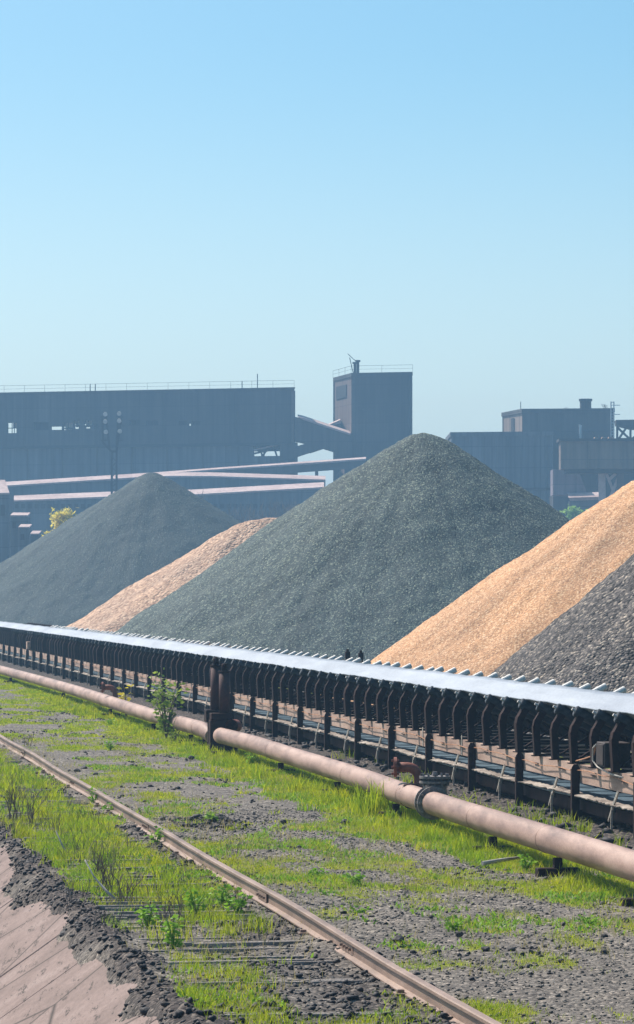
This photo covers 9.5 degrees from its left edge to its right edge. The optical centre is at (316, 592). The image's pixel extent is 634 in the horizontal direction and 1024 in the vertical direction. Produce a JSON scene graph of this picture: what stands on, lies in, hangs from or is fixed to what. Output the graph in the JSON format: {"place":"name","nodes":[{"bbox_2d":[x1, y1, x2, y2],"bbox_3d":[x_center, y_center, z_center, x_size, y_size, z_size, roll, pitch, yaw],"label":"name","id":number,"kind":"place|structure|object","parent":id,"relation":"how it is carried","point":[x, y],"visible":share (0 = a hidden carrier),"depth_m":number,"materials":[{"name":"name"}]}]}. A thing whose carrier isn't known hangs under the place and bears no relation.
{"place":"outdoors","nodes":[
{"label":"outdoors","id":0,"kind":"place"},
{"bbox_2d":[0,374,297,481],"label":"ore handling building","id":1,"kind":"structure","parent":0,"point":[229,427],"depth_m":608.63,"materials":[{"name":"grey metal"}]},
{"bbox_2d":[34,422,47,429],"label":"window","id":2,"kind":"structure","parent":1,"relation":"in","point":[39,425],"depth_m":614.68,"materials":[{"name":"blue glass"}]},
{"bbox_2d":[65,423,72,429],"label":"window","id":3,"kind":"structure","parent":1,"relation":"in","point":[67,425],"depth_m":613.18,"materials":[{"name":"blue glass"}]},
{"bbox_2d":[130,420,139,424],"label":"window","id":4,"kind":"structure","parent":1,"relation":"in","point":[134,422],"depth_m":609.45,"materials":[{"name":"blue glass"}]},
{"bbox_2d":[146,421,157,424],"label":"window","id":5,"kind":"structure","parent":1,"relation":"in","point":[149,422],"depth_m":608.56,"materials":[{"name":"blue glass"}]},
{"bbox_2d":[0,658,633,1023],"bbox_3d":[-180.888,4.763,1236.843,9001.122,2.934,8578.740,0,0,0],"label":"ground","id":6,"kind":"structure","parent":0,"point":[84,955],"depth_m":40.25,"materials":[{"name":"gravel"}]},
{"bbox_2d":[0,480,13,562],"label":"pump house","id":7,"kind":"structure","parent":6,"relation":"on","point":[6,504],"depth_m":470.00,"materials":[{"name":"metal"}]},
{"bbox_2d":[1,505,4,515],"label":"window","id":8,"kind":"structure","parent":7,"relation":"in","point":[2,506],"depth_m":469.80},
{"bbox_2d":[0,774,27,820],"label":"dead shrub","id":9,"kind":"object","parent":6,"relation":"on","point":[10,802],"visible":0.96,"depth_m":56.43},
{"bbox_2d":[10,513,29,556],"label":"machine housing","id":10,"kind":"object","parent":6,"relation":"on","point":[17,520],"visible":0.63,"depth_m":462.00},
{"bbox_2d":[18,524,31,551],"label":"machine housing","id":11,"kind":"object","parent":6,"relation":"on","point":[24,531],"visible":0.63,"depth_m":456.00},
{"bbox_2d":[30,531,40,543],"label":"machine housing","id":12,"kind":"object","parent":6,"relation":"on","point":[34,535],"visible":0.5,"depth_m":452.00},
{"bbox_2d":[25,785,46,824],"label":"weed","id":13,"kind":"object","parent":6,"relation":"on","point":[30,810],"visible":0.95,"depth_m":55.73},
{"bbox_2d":[0,796,76,799],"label":"sleeper","id":14,"kind":"object","parent":6,"relation":"on","point":[44,797],"visible":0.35,"depth_m":62.96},
{"bbox_2d":[1,801,87,803],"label":"sleeper","id":15,"kind":"object","parent":6,"relation":"on","point":[46,803],"visible":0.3,"depth_m":61.58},
{"bbox_2d":[2,803,89,805],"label":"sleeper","id":16,"kind":"object","parent":6,"relation":"on","point":[52,803],"visible":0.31,"depth_m":60.99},
{"bbox_2d":[4,805,89,808],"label":"sleeper","id":17,"kind":"object","parent":6,"relation":"on","point":[44,805],"visible":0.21,"depth_m":60.31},
{"bbox_2d":[41,506,76,535],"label":"spring tree","id":18,"kind":"object","parent":6,"relation":"on","point":[61,516],"visible":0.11,"depth_m":433.93,"materials":[{"name":"yellow plant"}]},
{"bbox_2d":[0,843,158,1023],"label":"concrete slope","id":19,"kind":"structure","parent":6,"relation":"on","point":[42,971],"depth_m":37.90,"materials":[{"name":"concrete"}]},
{"bbox_2d":[86,786,106,802],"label":"weed plant","id":20,"kind":"object","parent":6,"relation":"on","point":[92,799],"visible":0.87,"depth_m":61.59,"materials":[{"name":"green plant"}]},
{"bbox_2d":[90,837,105,875],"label":"dead shrub","id":21,"kind":"object","parent":6,"relation":"on","point":[96,867],"visible":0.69,"depth_m":45.90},
{"bbox_2d":[0,665,206,747],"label":"pipeline","id":22,"kind":"object","parent":6,"relation":"on","point":[190,725],"visible":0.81,"depth_m":103.84,"materials":[{"name":"metal"}]},
{"bbox_2d":[100,682,117,697],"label":"elbow branch","id":23,"kind":"object","parent":22,"relation":"attached to","point":[103,687],"visible":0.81,"depth_m":105.60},
{"bbox_2d":[94,846,124,894],"bbox_3d":[-2.332,3.135,43.130,0.381,0.573,0.488,0,0,11],"label":"dead shrub","id":24,"kind":"object","parent":6,"relation":"on","point":[104,875],"visible":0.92,"depth_m":43.08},
{"bbox_2d":[104,738,119,749],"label":"weed plant","id":25,"kind":"object","parent":6,"relation":"on","point":[110,747],"visible":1,"depth_m":82.98,"materials":[{"name":"green plant"}]},
{"bbox_2d":[101,411,122,493],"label":"floodlight mast","id":26,"kind":"object","parent":6,"relation":"on","point":[118,429],"visible":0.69,"depth_m":544.85,"materials":[{"name":"grey metal"}]},
{"bbox_2d":[101,800,122,809],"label":"weed plant","id":27,"kind":"object","parent":6,"relation":"on","point":[105,807],"visible":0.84,"depth_m":58.91,"materials":[{"name":"green plant"}]},
{"bbox_2d":[62,867,162,870],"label":"sleeper","id":28,"kind":"object","parent":6,"relation":"on","point":[128,868],"visible":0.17,"depth_m":47.02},
{"bbox_2d":[57,859,172,862],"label":"sleeper","id":29,"kind":"object","parent":6,"relation":"on","point":[113,862],"visible":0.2,"depth_m":48.21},
{"bbox_2d":[72,878,160,882],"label":"sleeper","id":30,"kind":"object","parent":6,"relation":"on","point":[89,880],"visible":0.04,"depth_m":45.09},
{"bbox_2d":[0,472,240,626],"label":"ore pile","id":31,"kind":"object","parent":6,"relation":"on","point":[84,563],"visible":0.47,"depth_m":373.91,"materials":[{"name":"gravel"}]},
{"bbox_2d":[79,875,162,877],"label":"sleeper","id":32,"kind":"object","parent":6,"relation":"on","point":[148,876],"visible":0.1,"depth_m":45.76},
{"bbox_2d":[113,671,133,715],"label":"sapling","id":33,"kind":"object","parent":6,"relation":"on","point":[123,695],"visible":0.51,"depth_m":104.06,"materials":[{"name":"yellow plant"}]},
{"bbox_2d":[88,897,166,901],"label":"sleeper","id":34,"kind":"object","parent":6,"relation":"on","point":[125,898],"visible":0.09,"depth_m":42.48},
{"bbox_2d":[109,866,148,901],"bbox_3d":[-2.078,3.200,42.066,0.455,0.444,0.234,0,0,41],"label":"dead shrub","id":35,"kind":"object","parent":6,"relation":"on","point":[119,889],"visible":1,"depth_m":42.06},
{"bbox_2d":[0,762,279,948],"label":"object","id":36,"kind":"object","parent":6,"relation":"on","point":[83,891],"visible":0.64,"depth_m":44.82,"materials":[{"name":"plant"}]},
{"bbox_2d":[96,901,185,904],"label":"sleeper","id":37,"kind":"object","parent":6,"relation":"on","point":[118,903],"visible":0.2,"depth_m":41.87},
{"bbox_2d":[84,860,116,900],"bbox_3d":[-2.369,3.154,42.056,0.482,0.436,0.044,0,0,41],"label":"fallen branch","id":38,"kind":"object","parent":37,"relation":"on","point":[107,891],"visible":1,"depth_m":42.03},
{"bbox_2d":[86,883,206,889],"bbox_3d":[-1.898,3.418,43.933,1.595,0.151,0.200,-1,0,-8],"label":"sleeper","id":39,"kind":"object","parent":6,"relation":"on","point":[172,886],"visible":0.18,"depth_m":43.94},
{"bbox_2d":[134,900,163,927],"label":"weed plant","id":40,"kind":"object","parent":6,"relation":"on","point":[143,915],"visible":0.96,"depth_m":38.67,"materials":[{"name":"green plant"}]},
{"bbox_2d":[96,904,201,911],"bbox_3d":[-1.611,3.433,41.363,1.584,0.144,0.252,0,0,-9],"label":"sleeper","id":41,"kind":"object","parent":6,"relation":"on","point":[105,908],"visible":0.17,"depth_m":41.21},
{"bbox_2d":[143,826,163,842],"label":"weed plant","id":42,"kind":"object","parent":6,"relation":"on","point":[158,834],"visible":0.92,"depth_m":51.22,"materials":[{"name":"green plant"}]},
{"bbox_2d":[6,472,324,495],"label":"shed","id":43,"kind":"structure","parent":6,"relation":"on","point":[196,480],"depth_m":578.40,"materials":[{"name":"metal"}]},
{"bbox_2d":[145,667,189,739],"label":"sapling","id":44,"kind":"object","parent":6,"relation":"on","point":[163,720],"visible":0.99,"depth_m":88.79,"materials":[{"name":"green plant"}]},
{"bbox_2d":[14,482,323,536],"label":"shed","id":45,"kind":"structure","parent":6,"relation":"on","point":[38,508],"depth_m":556.40,"materials":[{"name":"metal"}]},
{"bbox_2d":[127,926,213,928],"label":"sleeper","id":46,"kind":"object","parent":6,"relation":"on","point":[158,926],"visible":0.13,"depth_m":38.71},
{"bbox_2d":[159,723,182,739],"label":"bush","id":47,"kind":"object","parent":6,"relation":"on","point":[175,736],"visible":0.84,"depth_m":87.94,"materials":[{"name":"green plant"}]},
{"bbox_2d":[66,517,277,631],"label":"ore pile","id":48,"kind":"object","parent":6,"relation":"on","point":[120,609],"visible":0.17,"depth_m":236.50,"materials":[{"name":"gravel"}]},
{"bbox_2d":[158,914,185,949],"bbox_3d":[-1.380,3.236,36.500,0.272,0.373,0.291,0,0,0],"label":"weed plant","id":49,"kind":"object","parent":6,"relation":"on","point":[173,939],"visible":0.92,"depth_m":36.46,"materials":[{"name":"green plant"}]},
{"bbox_2d":[165,881,189,922],"bbox_3d":[-1.425,3.172,38.707,0.179,0.503,0.254,0,0,32],"label":"dead shrub","id":50,"kind":"object","parent":6,"relation":"on","point":[181,907],"visible":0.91,"depth_m":38.72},
{"bbox_2d":[125,920,231,924],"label":"sleeper","id":51,"kind":"object","parent":6,"relation":"on","point":[136,923],"visible":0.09,"depth_m":39.35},
{"bbox_2d":[110,914,254,920],"bbox_3d":[-1.368,3.442,40.131,1.595,0.151,0.200,1,1,-8],"label":"sleeper","id":52,"kind":"object","parent":6,"relation":"on","point":[128,917],"visible":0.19,"depth_m":40.08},
{"bbox_2d":[113,910,253,914],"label":"sleeper","id":53,"kind":"object","parent":6,"relation":"on","point":[132,913],"visible":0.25,"depth_m":40.60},
{"bbox_2d":[138,937,250,940],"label":"sleeper","id":54,"kind":"object","parent":6,"relation":"on","point":[162,939],"visible":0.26,"depth_m":37.47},
{"bbox_2d":[182,884,213,913],"bbox_3d":[-1.267,3.234,40.176,0.298,0.376,0.257,0,0,27],"label":"weed plant","id":55,"kind":"object","parent":6,"relation":"on","point":[192,902],"visible":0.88,"depth_m":40.17,"materials":[{"name":"green plant"}]},
{"bbox_2d":[153,812,265,833],"bbox_3d":[-1.525,3.351,56.776,1.515,0.186,4.891,0,0,-10],"label":"clinker","id":56,"kind":"object","parent":6,"relation":"on","point":[214,820],"visible":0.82,"depth_m":56.02,"materials":[{"name":"gravel"}]},
{"bbox_2d":[204,810,218,819],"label":"weed plant","id":57,"kind":"object","parent":6,"relation":"on","point":[211,816],"visible":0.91,"depth_m":56.05,"materials":[{"name":"green plant"}]},
{"bbox_2d":[204,657,231,750],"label":"twin post valve","id":58,"kind":"object","parent":6,"relation":"on","point":[218,714],"visible":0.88,"depth_m":81.05,"materials":[{"name":"metal"}]},
{"bbox_2d":[206,883,242,905],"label":"weed plant","id":59,"kind":"object","parent":6,"relation":"on","point":[228,887],"visible":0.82,"depth_m":41.39,"materials":[{"name":"green plant"}]},
{"bbox_2d":[146,940,303,947],"bbox_3d":[-0.888,3.423,36.940,1.532,0.146,0.252,-1,-1,-9],"label":"sleeper","id":60,"kind":"object","parent":6,"relation":"on","point":[248,943],"visible":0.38,"depth_m":36.84,"materials":[{"name":"wood"}]},
{"bbox_2d":[148,947,301,953],"bbox_3d":[-0.801,3.448,36.334,1.595,0.151,0.200,0,1,-8],"label":"sleeper","id":61,"kind":"object","parent":6,"relation":"on","point":[207,951],"visible":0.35,"depth_m":36.33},
{"bbox_2d":[0,764,455,1023],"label":"clinker","id":62,"kind":"object","parent":6,"relation":"on","point":[141,963],"visible":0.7,"depth_m":34.79,"materials":[{"name":"gravel"}]},
{"bbox_2d":[165,955,307,959],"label":"sleeper","id":63,"kind":"object","parent":6,"relation":"on","point":[262,957],"visible":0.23,"depth_m":35.64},
{"bbox_2d":[223,888,252,913],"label":"weed plant","id":64,"kind":"object","parent":6,"relation":"on","point":[239,902],"visible":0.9,"depth_m":40.65,"materials":[{"name":"green plant"}]},
{"bbox_2d":[165,959,332,965],"bbox_3d":[-0.590,3.428,35.043,1.614,0.146,0.252,0,0,-9],"label":"sleeper","id":65,"kind":"object","parent":6,"relation":"on","point":[305,961],"visible":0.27,"depth_m":34.98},
{"bbox_2d":[244,753,255,763],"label":"weed plant","id":66,"kind":"object","parent":6,"relation":"on","point":[249,758],"visible":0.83,"depth_m":75.22,"materials":[{"name":"green plant"}]},
{"bbox_2d":[0,734,501,1023],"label":"rail","id":67,"kind":"object","parent":6,"relation":"on","point":[399,980],"visible":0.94,"depth_m":38.46,"materials":[{"name":"metal"}]},
{"bbox_2d":[232,495,296,522],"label":"bare tree","id":68,"kind":"object","parent":6,"relation":"on","point":[277,507],"visible":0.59,"depth_m":505.14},
{"bbox_2d":[166,457,365,475],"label":"elevated conveyor","id":69,"kind":"object","parent":6,"relation":"on","point":[345,464],"visible":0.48,"depth_m":588.40,"materials":[{"name":"grey metal"}]},
{"bbox_2d":[188,978,363,986],"bbox_3d":[-0.372,3.412,33.136,1.532,0.146,0.252,0,1,-9],"label":"sleeper","id":70,"kind":"object","parent":6,"relation":"on","point":[350,981],"visible":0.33,"depth_m":33.10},
{"bbox_2d":[248,499,304,519],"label":"bare tree","id":71,"kind":"object","parent":6,"relation":"on","point":[273,512],"visible":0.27,"depth_m":501.97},
{"bbox_2d":[220,1012,409,1018],"bbox_3d":[-0.016,3.422,30.627,1.608,0.140,0.200,0,1,-8],"label":"sleeper","id":72,"kind":"object","parent":6,"relation":"on","point":[321,1015],"visible":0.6,"depth_m":30.56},
{"bbox_2d":[211,728,420,816],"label":"pipeline","id":73,"kind":"object","parent":6,"relation":"on","point":[340,772],"visible":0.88,"depth_m":65.54,"materials":[{"name":"metal"}]},
{"bbox_2d":[225,719,241,751],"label":"pipe stub","id":74,"kind":"object","parent":73,"relation":"attached to","point":[234,724],"visible":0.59,"depth_m":80.44,"materials":[{"name":"metal"}]},
{"bbox_2d":[391,757,422,786],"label":"elbow branch","id":75,"kind":"object","parent":73,"relation":"attached to","point":[414,770],"visible":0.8,"depth_m":57.12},
{"bbox_2d":[399,783,422,808],"bbox_3d":[1.398,2.999,56.678,0.387,0.389,0.258,0,0,-11],"label":"wire winding","id":76,"kind":"object","parent":73,"relation":"attached to","point":[404,785],"visible":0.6,"depth_m":56.61,"materials":[{"name":"metal"}]},
{"bbox_2d":[280,415,351,480],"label":"inclined gallery","id":77,"kind":"object","parent":6,"relation":"on","point":[312,435],"visible":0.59,"depth_m":597.00,"materials":[{"name":"grey metal"}]},
{"bbox_2d":[0,621,633,838],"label":"belt conveyor","id":78,"kind":"object","parent":6,"relation":"on","point":[268,687],"visible":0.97,"depth_m":74.46,"materials":[{"name":"metal"}]},
{"bbox_2d":[0,674,633,1023],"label":"grass","id":79,"kind":"structure","parent":6,"relation":"on","point":[36,691],"depth_m":48.46,"materials":[{"name":"plant"}]},
{"bbox_2d":[0,694,633,942],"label":"tall grass","id":80,"kind":"structure","parent":6,"relation":"on","point":[295,785],"depth_m":54.63,"materials":[{"name":"plant"}]},
{"bbox_2d":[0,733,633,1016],"bbox_3d":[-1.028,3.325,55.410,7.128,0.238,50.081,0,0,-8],"label":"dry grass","id":81,"kind":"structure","parent":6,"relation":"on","point":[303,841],"depth_m":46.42,"materials":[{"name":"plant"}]},
{"bbox_2d":[0,700,633,1023],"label":"clinker","id":82,"kind":"object","parent":6,"relation":"on","point":[414,952],"visible":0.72,"depth_m":46.54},
{"bbox_2d":[309,868,329,874],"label":"weed plant","id":83,"kind":"object","parent":6,"relation":"on","point":[315,872],"visible":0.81,"depth_m":45.91,"materials":[{"name":"green plant"}]},
{"bbox_2d":[116,433,569,661],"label":"ore pile","id":84,"kind":"object","parent":6,"relation":"on","point":[376,555],"visible":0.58,"depth_m":181.91,"materials":[{"name":"gravel"}]},
{"bbox_2d":[342,871,365,883],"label":"weed plant","id":85,"kind":"object","parent":6,"relation":"on","point":[355,878],"visible":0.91,"depth_m":44.44,"materials":[{"name":"green plant"}]},
{"bbox_2d":[340,905,369,912],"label":"weed plant","id":86,"kind":"object","parent":6,"relation":"on","point":[359,910],"visible":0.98,"depth_m":40.66,"materials":[{"name":"green plant"}]},
{"bbox_2d":[333,790,376,813],"bbox_3d":[0.667,3.201,58.862,0.637,0.438,0.601,0,0,-45],"label":"grass clump","id":87,"kind":"object","parent":6,"relation":"on","point":[353,803],"visible":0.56,"depth_m":58.86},
{"bbox_2d":[351,775,392,814],"bbox_3d":[0.834,3.098,58.354,0.712,0.643,0.804,0,0,-43],"label":"grass clump","id":88,"kind":"object","parent":6,"relation":"on","point":[374,804],"visible":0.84,"depth_m":58.29,"materials":[{"name":"plant"}]},
{"bbox_2d":[391,935,403,942],"bbox_3d":[0.788,3.370,37.297,0.128,0.086,0.118,0,0,0],"label":"coal lump","id":89,"kind":"object","parent":6,"relation":"on","point":[399,938],"visible":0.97,"depth_m":37.26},
{"bbox_2d":[394,806,420,817],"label":"grass clump","id":90,"kind":"object","parent":6,"relation":"on","point":[408,812],"visible":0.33,"depth_m":57.49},
{"bbox_2d":[193,718,632,848],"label":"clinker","id":91,"kind":"object","parent":6,"relation":"on","point":[384,767],"visible":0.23,"depth_m":62.68,"materials":[{"name":"gravel"}]},
{"bbox_2d":[443,919,463,929],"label":"weed plant","id":92,"kind":"object","parent":6,"relation":"on","point":[455,925],"visible":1,"depth_m":38.67,"materials":[{"name":"green plant"}]},
{"bbox_2d":[455,931,463,936],"bbox_3d":[1.416,3.377,37.948,0.082,0.055,0.077,0,0,39],"label":"coal lump","id":93,"kind":"object","parent":6,"relation":"on","point":[459,934],"visible":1,"depth_m":37.92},
{"bbox_2d":[481,946,489,951],"bbox_3d":[1.597,3.386,36.370,0.090,0.067,0.072,0,0,24],"label":"coal lump","id":94,"kind":"object","parent":6,"relation":"on","point":[485,948],"visible":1,"depth_m":36.35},
{"bbox_2d":[351,481,633,704],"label":"ore pile","id":95,"kind":"object","parent":6,"relation":"on","point":[491,623],"visible":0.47,"depth_m":112.65,"materials":[{"name":"gravel"}]},
{"bbox_2d":[445,431,552,503],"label":"blue shed","id":96,"kind":"structure","parent":6,"relation":"on","point":[524,460],"depth_m":538.00,"materials":[{"name":"metal"}]},
{"bbox_2d":[481,856,519,864],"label":"fallen branch","id":97,"kind":"object","parent":6,"relation":"on","point":[493,861],"visible":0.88,"depth_m":47.70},
{"bbox_2d":[419,554,633,751],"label":"ore pile","id":98,"kind":"object","parent":6,"relation":"on","point":[588,637],"visible":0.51,"depth_m":86.50,"materials":[{"name":"gravel"}]},
{"bbox_2d":[516,853,537,870],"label":"weed plant","id":99,"kind":"object","parent":6,"relation":"on","point":[526,864],"visible":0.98,"depth_m":47.14,"materials":[{"name":"green plant"}]},
{"bbox_2d":[422,792,633,906],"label":"pipeline","id":100,"kind":"object","parent":6,"relation":"on","point":[601,855],"visible":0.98,"depth_m":46.42,"materials":[{"name":"metal"}]},
{"bbox_2d":[414,771,450,819],"bbox_3d":[1.654,2.899,54.877,0.523,0.678,0.565,0,0,0],"label":"flange valve","id":101,"kind":"object","parent":100,"relation":"attached to","point":[434,782],"visible":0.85,"depth_m":54.76,"materials":[{"name":"metal"}]},
{"bbox_2d":[501,399,619,468],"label":"processing block","id":102,"kind":"structure","parent":6,"relation":"on","point":[585,420],"depth_m":559.15,"materials":[{"name":"grey metal"}]},
{"bbox_2d":[511,418,513,431],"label":"window","id":103,"kind":"structure","parent":102,"relation":"in","point":[512,419],"depth_m":565.58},
{"bbox_2d":[579,424,581,437],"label":"window","id":104,"kind":"structure","parent":102,"relation":"in","point":[580,426],"depth_m":556.54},
{"bbox_2d":[560,504,581,519],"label":"green bush","id":105,"kind":"object","parent":6,"relation":"on","point":[571,511],"visible":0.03,"depth_m":479.58,"materials":[{"name":"green plant"}]},
{"bbox_2d":[575,912,599,925],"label":"weed plant","id":106,"kind":"object","parent":6,"relation":"on","point":[587,920],"visible":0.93,"depth_m":39.28,"materials":[{"name":"green plant"}]},
{"bbox_2d":[549,474,633,519],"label":"annex","id":107,"kind":"object","parent":6,"relation":"on","point":[587,499],"visible":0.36,"depth_m":525.00,"materials":[{"name":"metal"}]},
{"bbox_2d":[550,469,585,495],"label":"sloping chute","id":108,"kind":"object","parent":107,"relation":"attached to","point":[562,483],"visible":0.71,"depth_m":515.00,"materials":[{"name":"metal"}]},
{"bbox_2d":[556,437,633,500],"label":"box gallery","id":109,"kind":"object","parent":6,"relation":"on","point":[601,457],"visible":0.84,"depth_m":504.75,"materials":[{"name":"metal"}]},
{"bbox_2d":[614,420,633,437],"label":"truss gallery","id":110,"kind":"object","parent":6,"relation":"on","point":[627,424],"visible":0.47,"depth_m":540.00,"materials":[{"name":"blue metal"}]},
{"bbox_2d":[0,0,633,485],"label":"sky","id":111,"kind":"structure","parent":0,"point":[207,193],"materials":[{"name":"blue"}]},
{"bbox_2d":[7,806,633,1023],"bbox_3d":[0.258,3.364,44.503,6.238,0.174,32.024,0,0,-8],"label":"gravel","id":112,"kind":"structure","parent":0,"point":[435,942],"depth_m":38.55,"materials":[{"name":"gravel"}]},
{"bbox_2d":[333,354,412,481],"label":"ore tower","id":113,"kind":"structure","parent":0,"point":[372,412],"depth_m":598.93,"materials":[{"name":"grey metal"}]},
{"bbox_2d":[336,384,346,399],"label":"window","id":114,"kind":"structure","parent":113,"relation":"in","point":[341,391],"depth_m":606.93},
{"bbox_2d":[331,750,628,846],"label":"tall grass","id":115,"kind":"structure","parent":0,"point":[582,829],"depth_m":55.82,"materials":[{"name":"plant"}]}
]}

